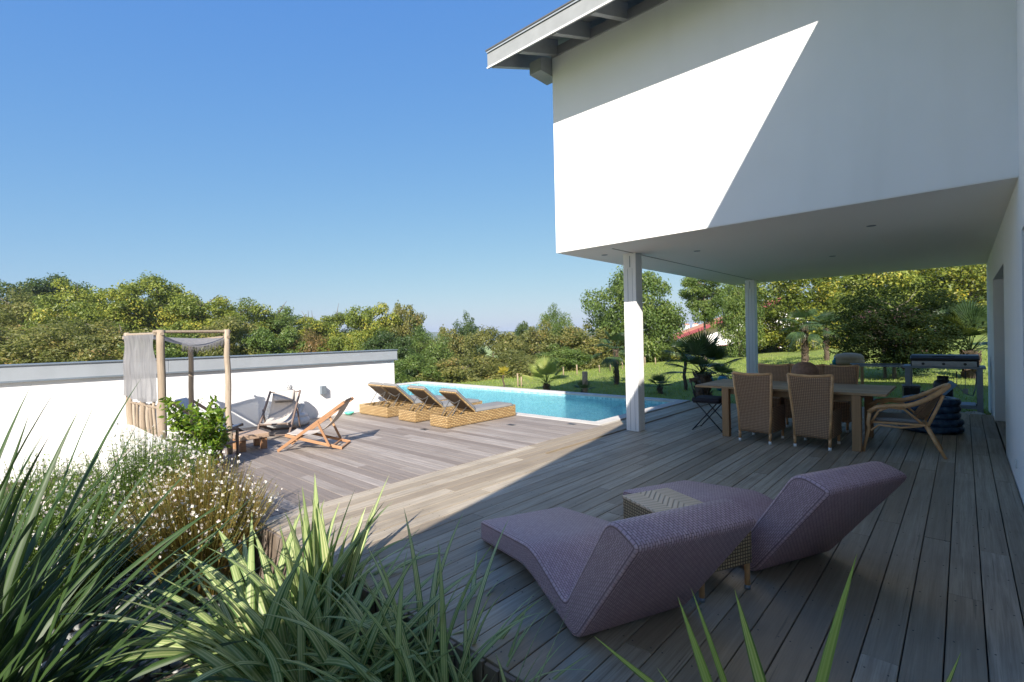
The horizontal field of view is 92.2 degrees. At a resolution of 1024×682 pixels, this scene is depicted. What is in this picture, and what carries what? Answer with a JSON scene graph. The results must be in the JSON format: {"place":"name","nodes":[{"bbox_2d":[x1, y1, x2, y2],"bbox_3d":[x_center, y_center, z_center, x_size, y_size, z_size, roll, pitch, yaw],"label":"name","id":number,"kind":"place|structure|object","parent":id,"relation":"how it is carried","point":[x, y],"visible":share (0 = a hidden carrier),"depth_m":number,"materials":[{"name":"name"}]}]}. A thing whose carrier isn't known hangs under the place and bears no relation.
{"place":"outdoors","nodes":[
{"label":"outdoors","id":0,"kind":"place"},
{"bbox_2d":[5,471,244,681],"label":"garden bed","id":1,"kind":"object","parent":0,"point":[147,678],"visible":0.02,"depth_m":3.62,"materials":[{"name":"soil"}]},
{"bbox_2d":[0,449,107,532],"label":"flowering bush","id":2,"kind":"object","parent":1,"relation":"on","point":[44,468],"visible":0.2,"depth_m":4.66,"materials":[{"name":"green plant"}]},
{"bbox_2d":[0,465,155,628],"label":"flowering bush","id":3,"kind":"object","parent":1,"relation":"on","point":[95,532],"visible":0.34,"depth_m":3.63,"materials":[{"name":"green plant"}]},
{"bbox_2d":[49,423,226,569],"bbox_3d":[-3.443,1.383,4.602,1.421,1.258,1.396,-1,1,42],"label":"flowering bush","id":4,"kind":"object","parent":1,"relation":"on","point":[133,472],"visible":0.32,"depth_m":4.44,"materials":[{"name":"green plant"}]},
{"bbox_2d":[39,564,244,681],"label":"pebbles","id":5,"kind":"object","parent":1,"relation":"on","point":[176,664],"visible":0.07,"depth_m":3.52,"materials":[{"name":"grey gravel"}]},
{"bbox_2d":[234,476,388,638],"bbox_3d":[-1.175,1.420,3.177,0.511,1.112,1.094,-1,1,42],"label":"flax plant","id":6,"kind":"object","parent":5,"relation":"on","point":[317,552],"visible":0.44,"depth_m":3.11,"materials":[{"name":"green plant"}]},
{"bbox_2d":[0,382,297,681],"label":"dark flax plant","id":7,"kind":"object","parent":1,"relation":"on","point":[28,623],"visible":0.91,"depth_m":2.54,"materials":[{"name":"green plant"}]},
{"bbox_2d":[121,430,218,508],"bbox_3d":[-3.629,1.466,5.286,0.875,1.050,0.893,-1,0,-18],"label":"flowering bush","id":8,"kind":"object","parent":1,"relation":"on","point":[179,439],"visible":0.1,"depth_m":5.32,"materials":[{"name":"green plant"}]},
{"bbox_2d":[103,450,283,602],"bbox_3d":[-2.518,1.454,3.984,1.266,1.125,1.245,-1,1,42],"label":"flowering bush","id":9,"kind":"object","parent":1,"relation":"on","point":[211,493],"visible":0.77,"depth_m":3.81,"materials":[{"name":"green plant"}]},
{"bbox_2d":[49,501,437,681],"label":"flax plant","id":10,"kind":"object","parent":1,"relation":"on","point":[228,612],"visible":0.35,"depth_m":2.73,"materials":[{"name":"green plant"}]},
{"bbox_2d":[134,525,483,681],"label":"flax plant","id":11,"kind":"object","parent":1,"relation":"on","point":[233,653],"visible":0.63,"depth_m":2.56,"materials":[{"name":"green plant"}]},
{"bbox_2d":[258,510,588,681],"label":"flax plant","id":12,"kind":"object","parent":1,"relation":"on","point":[407,666],"visible":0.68,"depth_m":2.42,"materials":[{"name":"green plant"}]},
{"bbox_2d":[321,583,589,681],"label":"flax plant","id":13,"kind":"object","parent":1,"relation":"on","point":[452,672],"visible":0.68,"depth_m":2.30,"materials":[{"name":"green plant"}]},
{"bbox_2d":[594,555,960,681],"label":"pale flax plant","id":14,"kind":"object","parent":1,"relation":"on","point":[823,672],"visible":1,"depth_m":1.41,"materials":[{"name":"green plant"}]},
{"bbox_2d":[0,0,935,335],"label":"sky","id":15,"kind":"structure","parent":0,"point":[311,156],"materials":[{"name":"blue"}]},
{"bbox_2d":[185,327,990,414],"bbox_3d":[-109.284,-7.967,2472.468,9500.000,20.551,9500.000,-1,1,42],"label":"ground","id":16,"kind":"structure","parent":0,"point":[815,352],"depth_m":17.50,"materials":[{"name":"green plant"}]},
{"bbox_2d":[0,279,48,322],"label":"tree","id":17,"kind":"object","parent":16,"relation":"on","point":[4,284],"visible":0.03,"depth_m":51.35,"materials":[{"name":"green plant"}]},
{"bbox_2d":[0,286,71,340],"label":"tree","id":18,"kind":"object","parent":16,"relation":"on","point":[20,309],"visible":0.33,"depth_m":42.68,"materials":[{"name":"green plant"}]},
{"bbox_2d":[0,323,80,363],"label":"tree","id":19,"kind":"object","parent":16,"relation":"on","point":[3,339],"visible":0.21,"depth_m":29.13,"materials":[{"name":"green plant"}]},
{"bbox_2d":[1,272,93,320],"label":"tree","id":20,"kind":"object","parent":16,"relation":"on","point":[37,288],"visible":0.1,"depth_m":52.51,"materials":[{"name":"green plant"}]},
{"bbox_2d":[0,315,120,364],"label":"tree","id":21,"kind":"object","parent":16,"relation":"on","point":[56,337],"visible":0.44,"depth_m":27.29,"materials":[{"name":"green plant"}]},
{"bbox_2d":[18,276,110,332],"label":"tree","id":22,"kind":"object","parent":16,"relation":"on","point":[75,294],"visible":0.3,"depth_m":38.58,"materials":[{"name":"green plant"}]},
{"bbox_2d":[55,320,168,361],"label":"tree","id":23,"kind":"object","parent":16,"relation":"on","point":[95,346],"visible":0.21,"depth_m":26.76,"materials":[{"name":"green plant"}]},
{"bbox_2d":[65,285,164,336],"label":"tree","id":24,"kind":"object","parent":16,"relation":"on","point":[92,313],"visible":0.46,"depth_m":36.99,"materials":[{"name":"green plant"}]},
{"bbox_2d":[97,417,173,474],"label":"wall","id":25,"kind":"structure","parent":16,"relation":"on","point":[104,424],"depth_m":6.72,"materials":[{"name":"white paint"}]},
{"bbox_2d":[103,270,209,355],"bbox_3d":[-28.561,-0.242,40.077,7.578,10.826,7.171,-1,0,-14],"label":"tree","id":26,"kind":"object","parent":16,"relation":"on","point":[165,293],"visible":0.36,"depth_m":38.52,"materials":[{"name":"green plant"}]},
{"bbox_2d":[116,325,211,358],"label":"tree","id":27,"kind":"object","parent":16,"relation":"on","point":[173,350],"visible":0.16,"depth_m":27.33,"materials":[{"name":"green plant"}]},
{"bbox_2d":[0,349,397,483],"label":"garden wall","id":28,"kind":"structure","parent":16,"relation":"on","point":[82,386],"depth_m":8.17,"materials":[{"name":"paint"}]},
{"bbox_2d":[160,294,243,344],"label":"tree","id":29,"kind":"object","parent":16,"relation":"on","point":[190,308],"visible":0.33,"depth_m":37.55,"materials":[{"name":"green plant"}]},
{"bbox_2d":[176,314,273,356],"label":"tree","id":30,"kind":"object","parent":16,"relation":"on","point":[233,324],"visible":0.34,"depth_m":28.31,"materials":[{"name":"green plant"}]},
{"bbox_2d":[197,297,281,352],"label":"tree","id":31,"kind":"object","parent":16,"relation":"on","point":[251,308],"visible":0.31,"depth_m":39.73,"materials":[{"name":"green plant"}]},
{"bbox_2d":[236,326,313,354],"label":"tree","id":32,"kind":"object","parent":16,"relation":"on","point":[260,340],"visible":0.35,"depth_m":29.26,"materials":[{"name":"green plant"}]},
{"bbox_2d":[245,302,311,346],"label":"tree","id":33,"kind":"object","parent":16,"relation":"on","point":[286,319],"visible":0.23,"depth_m":41.18,"materials":[{"name":"green plant"}]},
{"bbox_2d":[279,312,340,345],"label":"tree","id":34,"kind":"object","parent":16,"relation":"on","point":[311,321],"visible":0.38,"depth_m":41.22,"materials":[{"name":"green plant"}]},
{"bbox_2d":[285,327,341,352],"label":"tree","id":35,"kind":"object","parent":16,"relation":"on","point":[315,341],"visible":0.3,"depth_m":30.52,"materials":[{"name":"green plant"}]},
{"bbox_2d":[313,303,360,335],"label":"tree","id":36,"kind":"object","parent":16,"relation":"on","point":[339,319],"visible":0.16,"depth_m":43.53,"materials":[{"name":"green plant"}]},
{"bbox_2d":[316,322,366,351],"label":"tree","id":37,"kind":"object","parent":16,"relation":"on","point":[336,341],"visible":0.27,"depth_m":30.57,"materials":[{"name":"green plant"}]},
{"bbox_2d":[343,302,404,348],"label":"tree","id":38,"kind":"object","parent":16,"relation":"on","point":[367,323],"visible":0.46,"depth_m":35.31,"materials":[{"name":"green plant"}]},
{"bbox_2d":[241,516,519,681],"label":"deck skirt","id":39,"kind":"object","parent":16,"relation":"on","point":[271,542],"visible":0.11,"depth_m":3.00,"materials":[{"name":"wood"}]},
{"bbox_2d":[360,329,416,382],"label":"tree","id":40,"kind":"object","parent":16,"relation":"on","point":[398,343],"visible":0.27,"depth_m":29.63,"materials":[{"name":"green plant"}]},
{"bbox_2d":[381,300,426,341],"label":"tree","id":41,"kind":"object","parent":16,"relation":"on","point":[413,318],"visible":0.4,"depth_m":36.41,"materials":[{"name":"green plant"}]},
{"bbox_2d":[394,351,449,383],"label":"tree","id":42,"kind":"object","parent":16,"relation":"on","point":[424,366],"visible":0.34,"depth_m":23.44,"materials":[{"name":"green plant"}]},
{"bbox_2d":[404,323,455,376],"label":"tree","id":43,"kind":"object","parent":16,"relation":"on","point":[432,350],"visible":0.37,"depth_m":33.56,"materials":[{"name":"green plant"}]},
{"bbox_2d":[423,324,470,375],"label":"tree","id":44,"kind":"object","parent":16,"relation":"on","point":[456,342],"visible":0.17,"depth_m":37.43,"materials":[{"name":"green plant"}]},
{"bbox_2d":[413,357,493,383],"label":"tree","id":45,"kind":"object","parent":16,"relation":"on","point":[454,369],"visible":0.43,"depth_m":22.86,"materials":[{"name":"green plant"}]},
{"bbox_2d":[453,310,485,379],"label":"tree","id":46,"kind":"object","parent":16,"relation":"on","point":[467,328],"visible":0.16,"depth_m":39.65,"materials":[{"name":"green plant"}]},
{"bbox_2d":[451,324,537,375],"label":"tree","id":47,"kind":"object","parent":16,"relation":"on","point":[486,337],"visible":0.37,"depth_m":31.46,"materials":[{"name":"green plant"}]},
{"bbox_2d":[470,349,557,380],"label":"tree","id":48,"kind":"object","parent":16,"relation":"on","point":[520,366],"visible":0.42,"depth_m":24.12,"materials":[{"name":"green plant"}]},
{"bbox_2d":[511,318,570,361],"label":"tree","id":49,"kind":"object","parent":16,"relation":"on","point":[533,334],"visible":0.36,"depth_m":35.31,"materials":[{"name":"green plant"}]},
{"bbox_2d":[397,381,689,425],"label":"swimming pool","id":50,"kind":"structure","parent":16,"relation":"in","point":[603,418],"depth_m":13.47,"materials":[{"name":"tile"}]},
{"bbox_2d":[400,386,656,418],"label":"water","id":51,"kind":"structure","parent":50,"relation":"in","point":[542,401],"depth_m":12.25,"materials":[{"name":"blue liquid"}]},
{"bbox_2d":[522,354,569,389],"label":"fan palm","id":52,"kind":"object","parent":16,"relation":"on","point":[545,367],"visible":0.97,"depth_m":15.99,"materials":[{"name":"green plant"}]},
{"bbox_2d":[535,302,575,351],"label":"tree","id":53,"kind":"object","parent":16,"relation":"on","point":[556,325],"visible":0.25,"depth_m":41.72,"materials":[{"name":"green plant"}]},
{"bbox_2d":[534,342,592,371],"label":"tree","id":54,"kind":"object","parent":16,"relation":"on","point":[568,360],"visible":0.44,"depth_m":26.60,"materials":[{"name":"green plant"}]},
{"bbox_2d":[555,321,623,370],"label":"tree","id":55,"kind":"object","parent":16,"relation":"on","point":[578,339],"visible":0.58,"depth_m":33.93,"materials":[{"name":"green plant"}]},
{"bbox_2d":[592,330,624,384],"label":"fan palm","id":56,"kind":"object","parent":16,"relation":"on","point":[616,359],"visible":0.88,"depth_m":17.57,"materials":[{"name":"green plant"}]},
{"bbox_2d":[579,265,688,364],"bbox_3d":[8.999,0.221,36.206,7.817,11.630,7.580,-1,1,29],"label":"tree","id":57,"kind":"object","parent":16,"relation":"on","point":[664,317],"visible":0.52,"depth_m":34.51,"materials":[{"name":"green plant"}]},
{"bbox_2d":[644,373,671,393],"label":"fan palm","id":58,"kind":"object","parent":16,"relation":"on","point":[660,378],"visible":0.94,"depth_m":14.44,"materials":[{"name":"green plant"}]},
{"bbox_2d":[662,338,708,389],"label":"fan palm","id":59,"kind":"object","parent":16,"relation":"on","point":[684,370],"visible":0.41,"depth_m":15.15,"materials":[{"name":"green plant"}]},
{"bbox_2d":[677,276,727,359],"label":"tree","id":60,"kind":"object","parent":16,"relation":"on","point":[709,298],"visible":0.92,"depth_m":26.75,"materials":[{"name":"green plant"}]},
{"bbox_2d":[661,329,744,395],"bbox_3d":[4.355,0.656,11.170,1.872,1.929,1.876,-1,0,2],"label":"fan palm","id":61,"kind":"object","parent":16,"relation":"on","point":[702,345],"visible":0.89,"depth_m":11.04,"materials":[{"name":"green plant"}]},
{"bbox_2d":[708,283,765,357],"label":"tree","id":62,"kind":"object","parent":16,"relation":"on","point":[732,319],"visible":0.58,"depth_m":30.53,"materials":[{"name":"green plant"}]},
{"bbox_2d":[674,297,807,347],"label":"house","id":63,"kind":"structure","parent":16,"relation":"on","point":[694,329],"depth_m":49.26,"materials":[{"name":"white paint"}]},
{"bbox_2d":[485,0,1023,507],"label":"house","id":64,"kind":"structure","parent":16,"relation":"on","point":[749,144],"depth_m":5.91,"materials":[{"name":"paint"}]},
{"bbox_2d":[485,417,1023,681],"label":"deck frame","id":65,"kind":"object","parent":16,"relation":"on","point":[949,573],"depth_m":3.10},
{"bbox_2d":[168,412,600,519],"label":"pool deck","id":66,"kind":"structure","parent":65,"relation":"on","point":[376,451],"depth_m":6.80,"materials":[{"name":"wood"}]},
{"bbox_2d":[122,329,232,454],"bbox_3d":[-4.697,0.728,6.909,1.311,1.747,0.951,-1,1,35],"label":"curtained shelter","id":67,"kind":"object","parent":66,"relation":"on","point":[142,367],"visible":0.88,"depth_m":6.57,"materials":[{"name":"brown wood"}]},
{"bbox_2d":[172,397,243,437],"bbox_3d":[-4.733,1.244,7.778,0.958,0.706,0.568,-1,0,-6],"label":"deckchair","id":68,"kind":"object","parent":66,"relation":"on","point":[185,400],"visible":0.26,"depth_m":7.75,"materials":[{"name":"grey fabric"}]},
{"bbox_2d":[216,427,239,464],"bbox_3d":[-3.853,1.373,6.473,0.348,0.426,0.328,-1,0,7],"label":"wooden chair","id":69,"kind":"object","parent":66,"relation":"on","point":[236,441],"visible":0.42,"depth_m":6.58,"materials":[{"name":"brown wood"}]},
{"bbox_2d":[233,429,268,451],"bbox_3d":[-3.849,1.461,7.233,0.410,0.235,0.400,-1,1,44],"label":"stool","id":70,"kind":"object","parent":66,"relation":"on","point":[258,436],"visible":0.82,"depth_m":7.18,"materials":[{"name":"brown wood"}]},
{"bbox_2d":[257,389,300,438],"bbox_3d":[-3.924,1.221,8.297,0.568,0.706,0.959,-1,0,-12],"label":"deckchair","id":71,"kind":"object","parent":66,"relation":"on","point":[284,405],"visible":0.92,"depth_m":8.53,"materials":[{"name":"white fabric"}]},
{"bbox_2d":[263,381,309,427],"bbox_3d":[-4.201,1.152,9.165,0.804,0.836,0.804,-1,1,-23],"label":"stone statue","id":72,"kind":"object","parent":66,"relation":"on","point":[301,406],"visible":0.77,"depth_m":9.05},
{"bbox_2d":[277,397,353,451],"bbox_3d":[-2.860,1.206,7.227,0.958,0.706,0.568,-1,0,-3],"label":"deckchair","id":73,"kind":"object","parent":66,"relation":"on","point":[340,408],"visible":1,"depth_m":7.05,"materials":[{"name":"brown wood"}]},
{"bbox_2d":[359,382,446,417],"bbox_3d":[-2.276,1.185,10.720,1.040,0.657,1.720,-1,1,42],"label":"sun lounger","id":74,"kind":"object","parent":66,"relation":"on","point":[396,397],"visible":0.81,"depth_m":10.26,"materials":[{"name":"brown wicker"}]},
{"bbox_2d":[398,385,481,422],"bbox_3d":[-1.405,1.172,9.912,0.540,0.657,1.720,-1,1,43],"label":"sun lounger","id":75,"kind":"object","parent":66,"relation":"on","point":[430,400],"visible":0.73,"depth_m":9.50,"materials":[{"name":"brown wicker"}]},
{"bbox_2d":[430,388,515,428],"bbox_3d":[-0.699,1.162,9.217,0.480,0.657,1.720,-1,1,44],"label":"sun lounger","id":76,"kind":"object","parent":66,"relation":"on","point":[467,412],"visible":1,"depth_m":8.93,"materials":[{"name":"brown wicker"}]},
{"bbox_3d":[-3.806,1.803,6.002,0.370,0.370,0.370,-1,1,42],"label":"plant pot","id":77,"kind":"object","parent":66,"relation":"on","visible":0},
{"bbox_2d":[158,395,233,468],"bbox_3d":[-3.751,1.311,5.972,0.739,1.351,0.861,-1,1,42],"label":"lemon tree","id":78,"kind":"object","parent":77,"relation":"in","point":[212,435],"visible":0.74,"depth_m":5.94,"materials":[{"name":"green plant"}]},
{"bbox_2d":[258,401,1023,681],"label":"terrace","id":79,"kind":"structure","parent":65,"relation":"on","point":[668,445],"depth_m":3.38,"materials":[{"name":"grey wood"}]},
{"bbox_2d":[481,499,756,637],"bbox_3d":[0.454,1.150,3.030,0.700,0.722,1.906,-2,1,-24],"label":"chaise longue","id":80,"kind":"object","parent":79,"relation":"on","point":[601,574],"visible":0.99,"depth_m":2.38,"materials":[{"name":"purple wicker"}]},
{"bbox_2d":[275,448,1023,679],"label":"deck screws","id":81,"kind":"object","parent":79,"relation":"on","point":[722,573],"visible":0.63,"depth_m":3.16,"materials":[{"name":"metal"}]},
{"bbox_2d":[622,488,751,602],"bbox_3d":[1.119,1.296,3.239,0.406,0.405,0.766,-1,1,-22],"label":"side table","id":82,"kind":"object","parent":79,"relation":"on","point":[647,502],"visible":0.42,"depth_m":3.30,"materials":[{"name":"wicker"}]},
{"bbox_2d":[689,376,731,431],"bbox_3d":[3.171,1.000,7.879,0.519,0.839,0.440,-1,1,40],"label":"folding chair","id":83,"kind":"object","parent":79,"relation":"on","point":[709,399],"visible":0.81,"depth_m":7.81,"materials":[{"name":"black metal"}]},
{"bbox_2d":[732,371,784,444],"bbox_3d":[3.538,0.916,7.034,0.616,0.992,0.540,-2,1,-44],"label":"wicker chair","id":84,"kind":"object","parent":79,"relation":"on","point":[757,412],"visible":1,"depth_m":6.87,"materials":[{"name":"wicker"}]},
{"bbox_2d":[623,461,906,570],"bbox_3d":[1.671,1.117,3.673,0.700,0.722,1.906,-1,1,-22],"label":"chaise longue","id":85,"kind":"object","parent":79,"relation":"on","point":[800,516],"visible":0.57,"depth_m":2.96,"materials":[{"name":"purple fabric"}]},
{"bbox_2d":[758,363,790,421],"bbox_3d":[4.373,0.886,8.346,0.540,0.992,0.616,-1,1,42],"label":"wicker chair","id":86,"kind":"object","parent":79,"relation":"on","point":[779,372],"visible":0.32,"depth_m":8.45,"materials":[{"name":"wicker"}]},
{"bbox_2d":[695,379,895,451],"bbox_3d":[4.114,1.024,7.261,2.360,0.745,1.216,-1,1,42],"label":"dining table","id":87,"kind":"object","parent":79,"relation":"on","point":[854,394],"visible":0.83,"depth_m":6.84,"materials":[{"name":"brown wood"}]},
{"bbox_2d":[784,364,823,426],"bbox_3d":[4.756,0.880,8.022,0.540,0.992,0.616,-1,1,39],"label":"wicker chair","id":88,"kind":"object","parent":79,"relation":"on","point":[820,368],"visible":0.21,"depth_m":7.92,"materials":[{"name":"wicker"}]},
{"bbox_2d":[786,373,841,450],"bbox_3d":[4.069,0.907,6.603,0.540,0.992,0.616,-1,1,44],"label":"wicker chair","id":89,"kind":"object","parent":79,"relation":"on","point":[814,414],"visible":1,"depth_m":6.44,"materials":[{"name":"wicker"}]},
{"bbox_2d":[824,364,859,432],"bbox_3d":[5.081,0.875,7.738,0.540,0.992,0.616,-1,1,44],"label":"wicker chair","id":90,"kind":"object","parent":79,"relation":"on","point":[846,374],"visible":0.41,"depth_m":7.78,"materials":[{"name":"wicker"}]},
{"bbox_2d":[862,383,950,458],"bbox_3d":[4.986,0.955,6.252,0.883,0.876,0.714,-1,1,37],"label":"rattan armchair","id":91,"kind":"object","parent":79,"relation":"on","point":[918,417],"visible":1,"depth_m":6.10,"materials":[{"name":"wicker"}]},
{"bbox_2d":[731,276,867,351],"bbox_3d":[19.024,-0.916,33.227,8.040,9.525,7.796,-1,0,18],"label":"tree","id":92,"kind":"object","parent":16,"relation":"on","point":[822,299],"visible":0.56,"depth_m":31.50,"materials":[{"name":"green plant"}]},
{"bbox_2d":[780,306,831,361],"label":"fan palm","id":93,"kind":"object","parent":16,"relation":"on","point":[804,335],"visible":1,"depth_m":20.95,"materials":[{"name":"green plant"}]},
{"bbox_2d":[807,310,846,360],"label":"fan palm","id":94,"kind":"object","parent":16,"relation":"on","point":[826,356],"visible":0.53,"depth_m":22.10,"materials":[{"name":"green plant"}]},
{"bbox_2d":[829,364,863,383],"bbox_3d":[8.809,0.963,12.982,0.640,0.700,0.640,-1,1,22],"label":"garden table","id":95,"kind":"object","parent":16,"relation":"on","point":[861,369],"visible":0.17,"depth_m":12.59,"materials":[{"name":"wood"}]},
{"bbox_2d":[834,353,864,364],"bbox_3d":[8.828,0.460,12.923,0.700,0.305,0.700,-1,1,42],"label":"clay drum","id":96,"kind":"object","parent":95,"relation":"on","point":[844,358],"visible":0.88,"depth_m":12.68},
{"bbox_2d":[820,270,934,342],"bbox_3d":[25.590,-1.070,35.469,7.601,9.884,6.807,-1,1,40],"label":"tree","id":97,"kind":"object","parent":16,"relation":"on","point":[903,280],"visible":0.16,"depth_m":34.09,"materials":[{"name":"green plant"}]},
{"bbox_2d":[817,278,985,378],"bbox_3d":[11.688,0.101,14.912,4.077,4.095,4.065,-1,0,12],"label":"flowering tree","id":98,"kind":"object","parent":16,"relation":"on","point":[902,343],"visible":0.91,"depth_m":14.44,"materials":[{"name":"green plant"}]},
{"bbox_2d":[850,363,985,412],"bbox_3d":[8.083,0.914,9.902,2.070,0.942,0.662,-1,1,42],"label":"outdoor kitchen","id":99,"kind":"object","parent":16,"relation":"on","point":[979,405],"visible":0.63,"depth_m":9.38,"materials":[{"name":"metal"}]},
{"bbox_2d":[901,384,920,396],"bbox_3d":[7.972,1.048,9.845,0.280,0.335,0.360,-1,1,34],"label":"storage box","id":100,"kind":"object","parent":99,"relation":"on","point":[912,389],"visible":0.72,"depth_m":9.73,"materials":[{"name":"black metal"}]},
{"bbox_2d":[910,354,979,366],"bbox_3d":[8.356,0.372,9.535,1.000,0.214,0.546,-1,1,42],"label":"gas grill","id":101,"kind":"object","parent":99,"relation":"on","point":[957,360],"visible":1,"depth_m":9.37,"materials":[{"name":"black metal"}]},
{"bbox_2d":[861,265,985,332],"bbox_3d":[30.503,-2.079,37.649,8.593,11.197,8.693,-1,0,-6],"label":"tree","id":102,"kind":"object","parent":16,"relation":"on","point":[947,272],"visible":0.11,"depth_m":34.78,"materials":[{"name":"green plant"}]},
{"bbox_2d":[920,297,987,377],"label":"fan palm","id":103,"kind":"object","parent":16,"relation":"on","point":[964,310],"visible":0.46,"depth_m":14.17,"materials":[{"name":"green plant"}]},
{"bbox_2d":[923,264,986,328],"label":"tree","id":104,"kind":"object","parent":16,"relation":"on","point":[978,278],"visible":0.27,"depth_m":34.50,"materials":[{"name":"green plant"}]},
{"bbox_2d":[791,362,817,374],"bbox_3d":[4.439,0.482,7.476,0.356,0.322,0.356,-1,1,42],"label":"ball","id":105,"kind":"object","parent":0,"point":[807,368],"visible":0.57,"depth_m":7.35,"materials":[{"name":"brown wicker"}]},
{"bbox_2d":[898,392,964,433],"bbox_3d":[6.303,1.069,7.438,0.773,0.561,0.768,-1,1,42],"label":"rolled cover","id":106,"kind":"object","parent":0,"point":[948,419],"visible":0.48,"depth_m":7.11,"materials":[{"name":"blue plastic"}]},
{"bbox_2d":[933,376,952,396],"bbox_3d":[8.310,0.940,9.506,0.300,0.530,0.300,-1,1,42],"label":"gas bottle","id":107,"kind":"object","parent":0,"point":[940,380],"visible":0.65,"depth_m":9.43,"materials":[{"name":"black metal"}]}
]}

